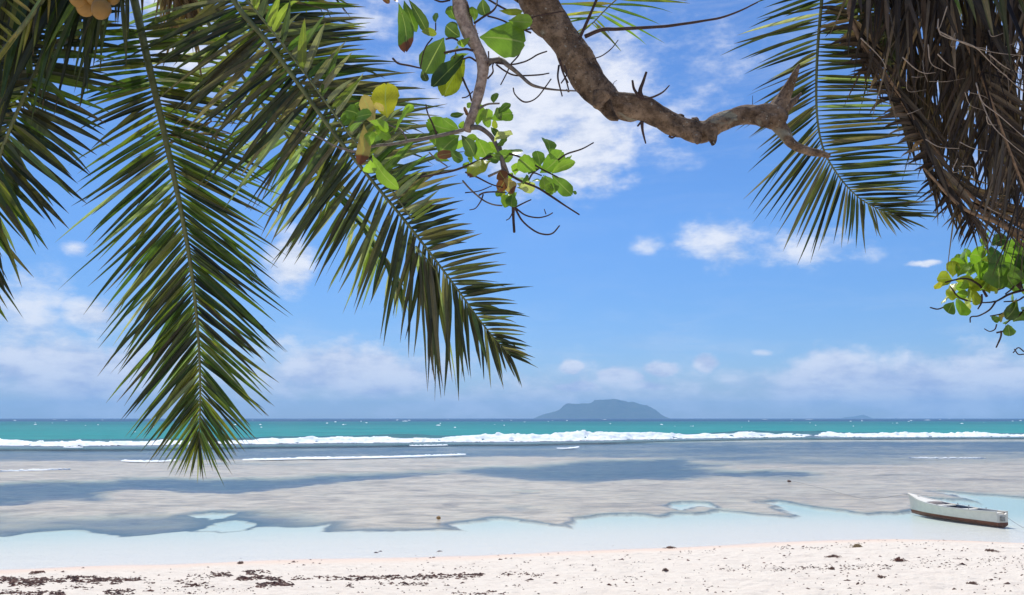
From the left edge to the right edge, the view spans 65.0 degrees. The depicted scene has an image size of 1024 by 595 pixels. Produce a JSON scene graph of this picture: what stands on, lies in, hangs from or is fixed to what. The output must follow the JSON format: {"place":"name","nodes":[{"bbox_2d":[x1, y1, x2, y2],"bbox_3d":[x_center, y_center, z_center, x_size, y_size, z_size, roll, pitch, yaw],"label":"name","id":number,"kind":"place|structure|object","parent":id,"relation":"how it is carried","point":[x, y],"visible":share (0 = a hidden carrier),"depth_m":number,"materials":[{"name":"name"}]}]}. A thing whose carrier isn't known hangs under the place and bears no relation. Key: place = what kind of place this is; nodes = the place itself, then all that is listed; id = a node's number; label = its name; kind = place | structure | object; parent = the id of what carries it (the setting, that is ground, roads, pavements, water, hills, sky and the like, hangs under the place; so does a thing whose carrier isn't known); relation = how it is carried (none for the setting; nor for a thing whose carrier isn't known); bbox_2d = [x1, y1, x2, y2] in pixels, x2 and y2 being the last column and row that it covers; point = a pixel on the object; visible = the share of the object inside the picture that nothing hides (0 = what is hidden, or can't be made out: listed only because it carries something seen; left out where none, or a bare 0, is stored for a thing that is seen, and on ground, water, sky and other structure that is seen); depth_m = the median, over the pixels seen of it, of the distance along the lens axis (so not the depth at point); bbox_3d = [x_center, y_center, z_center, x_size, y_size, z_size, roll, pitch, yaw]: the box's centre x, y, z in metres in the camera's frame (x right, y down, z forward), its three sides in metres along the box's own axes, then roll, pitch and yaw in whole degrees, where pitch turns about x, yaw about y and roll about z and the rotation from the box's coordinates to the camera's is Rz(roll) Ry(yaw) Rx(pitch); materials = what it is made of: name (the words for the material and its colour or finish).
{"place":"outdoors","nodes":[
{"label":"outdoors","id":0,"kind":"place"},
{"bbox_2d":[0,438,1023,594],"bbox_3d":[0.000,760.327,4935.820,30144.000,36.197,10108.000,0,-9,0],"label":"ground","id":1,"kind":"structure","parent":0,"point":[103,512],"depth_m":30.21,"materials":[{"name":"beige sand"}]},
{"bbox_2d":[29,570,45,574],"bbox_3d":[-10.417,6.041,17.652,0.326,0.097,0.540,3,-9,-20],"label":"seaweed clump","id":2,"kind":"object","parent":1,"relation":"on","point":[35,572],"visible":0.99,"depth_m":17.62,"materials":[{"name":"brown plant"}]},
{"bbox_2d":[0,0,537,486],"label":"coconut palm","id":3,"kind":"object","parent":1,"relation":"on","point":[28,26],"visible":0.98,"depth_m":5.22,"materials":[{"name":"green plant"}]},
{"bbox_2d":[0,539,1023,594],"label":"seaweed wrack","id":4,"kind":"object","parent":1,"relation":"on","point":[97,579],"visible":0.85,"depth_m":15.32,"materials":[{"name":"brown plant"}]},
{"bbox_2d":[1,540,1022,594],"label":"red seaweed scraps","id":5,"kind":"object","parent":1,"relation":"on","point":[4,579],"visible":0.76,"depth_m":15.38,"materials":[{"name":"brown plant"}]},
{"bbox_2d":[301,0,830,234],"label":"broadleaf tree","id":6,"kind":"object","parent":1,"relation":"on","point":[549,22],"visible":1,"depth_m":2.95,"materials":[{"name":"green plant"}]},
{"bbox_2d":[561,0,1023,275],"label":"coconut palm","id":7,"kind":"object","parent":1,"relation":"on","point":[885,38],"visible":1,"depth_m":4.95,"materials":[{"name":"green plant"}]},
{"bbox_2d":[849,544,862,547],"bbox_3d":[8.912,6.393,20.719,0.363,0.133,0.390,0,-9,0],"label":"seaweed clump","id":8,"kind":"object","parent":1,"relation":"on","point":[856,545],"visible":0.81,"depth_m":20.65,"materials":[{"name":"brown plant"}]},
{"bbox_2d":[890,558,909,561],"bbox_3d":[7.796,5.315,16.271,0.300,0.105,0.357,3,-9,-17],"label":"seaweed clump","id":9,"kind":"object","parent":1,"relation":"on","point":[897,559],"visible":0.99,"depth_m":16.18,"materials":[{"name":"brown plant"}]},
{"bbox_2d":[908,493,1007,527],"bbox_3d":[16.299,7.848,29.703,0.981,0.834,4.760,2,-9,-12],"label":"rowing boat","id":10,"kind":"object","parent":1,"relation":"on","point":[930,507],"visible":0.99,"depth_m":29.19,"materials":[{"name":"white paint"}]},
{"bbox_2d":[794,481,907,498],"bbox_3d":[15.905,9.194,39.068,0.138,0.605,14.289,0,-9,1],"label":"mooring rope","id":11,"kind":"object","parent":10,"relation":"attached to","point":[858,497],"visible":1,"depth_m":35.90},
{"bbox_2d":[930,231,1023,354],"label":"broadleaf tree","id":12,"kind":"object","parent":1,"relation":"on","point":[984,280],"visible":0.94,"depth_m":5.79,"materials":[{"name":"green plant"}]},
{"bbox_2d":[985,549,999,551],"bbox_3d":[10.940,5.782,18.375,0.280,0.091,0.353,0,-9,0],"label":"seaweed clump","id":13,"kind":"object","parent":1,"relation":"on","point":[991,550],"visible":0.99,"depth_m":18.31,"materials":[{"name":"plant"}]},
{"bbox_2d":[0,418,1023,447],"bbox_3d":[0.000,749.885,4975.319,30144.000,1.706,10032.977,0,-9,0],"label":"water","id":14,"kind":"structure","parent":0,"point":[75,429],"depth_m":296.18,"materials":[{"name":"teal liquid"}]},
{"bbox_2d":[0,444,985,471],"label":"foam streaks","id":15,"kind":"object","parent":14,"relation":"on","point":[306,457],"visible":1,"depth_m":72.17,"materials":[{"name":"white liquid"}]},
{"bbox_2d":[0,430,1023,445],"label":"surf foam","id":16,"kind":"object","parent":14,"relation":"on","point":[577,435],"visible":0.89,"depth_m":127.41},
{"bbox_2d":[13,419,1020,427],"bbox_3d":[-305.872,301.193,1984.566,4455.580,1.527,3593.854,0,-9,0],"label":"whitecaps","id":17,"kind":"object","parent":14,"relation":"on","point":[511,420],"visible":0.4,"depth_m":684.73,"materials":[{"name":"liquid"}]},
{"bbox_2d":[0,0,1023,417],"label":"sky","id":18,"kind":"structure","parent":0,"point":[665,293],"materials":[{"name":"blue"}]},
{"bbox_2d":[533,399,669,418],"bbox_3d":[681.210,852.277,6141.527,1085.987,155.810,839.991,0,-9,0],"label":"island hill","id":19,"kind":"structure","parent":0,"point":[609,409],"depth_m":5918.05,"materials":[{"name":"stone"}]},
{"bbox_2d":[843,415,873,418],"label":"island hill","id":20,"kind":"structure","parent":0,"point":[860,417],"depth_m":8010.66,"materials":[{"name":"stone"}]}
]}

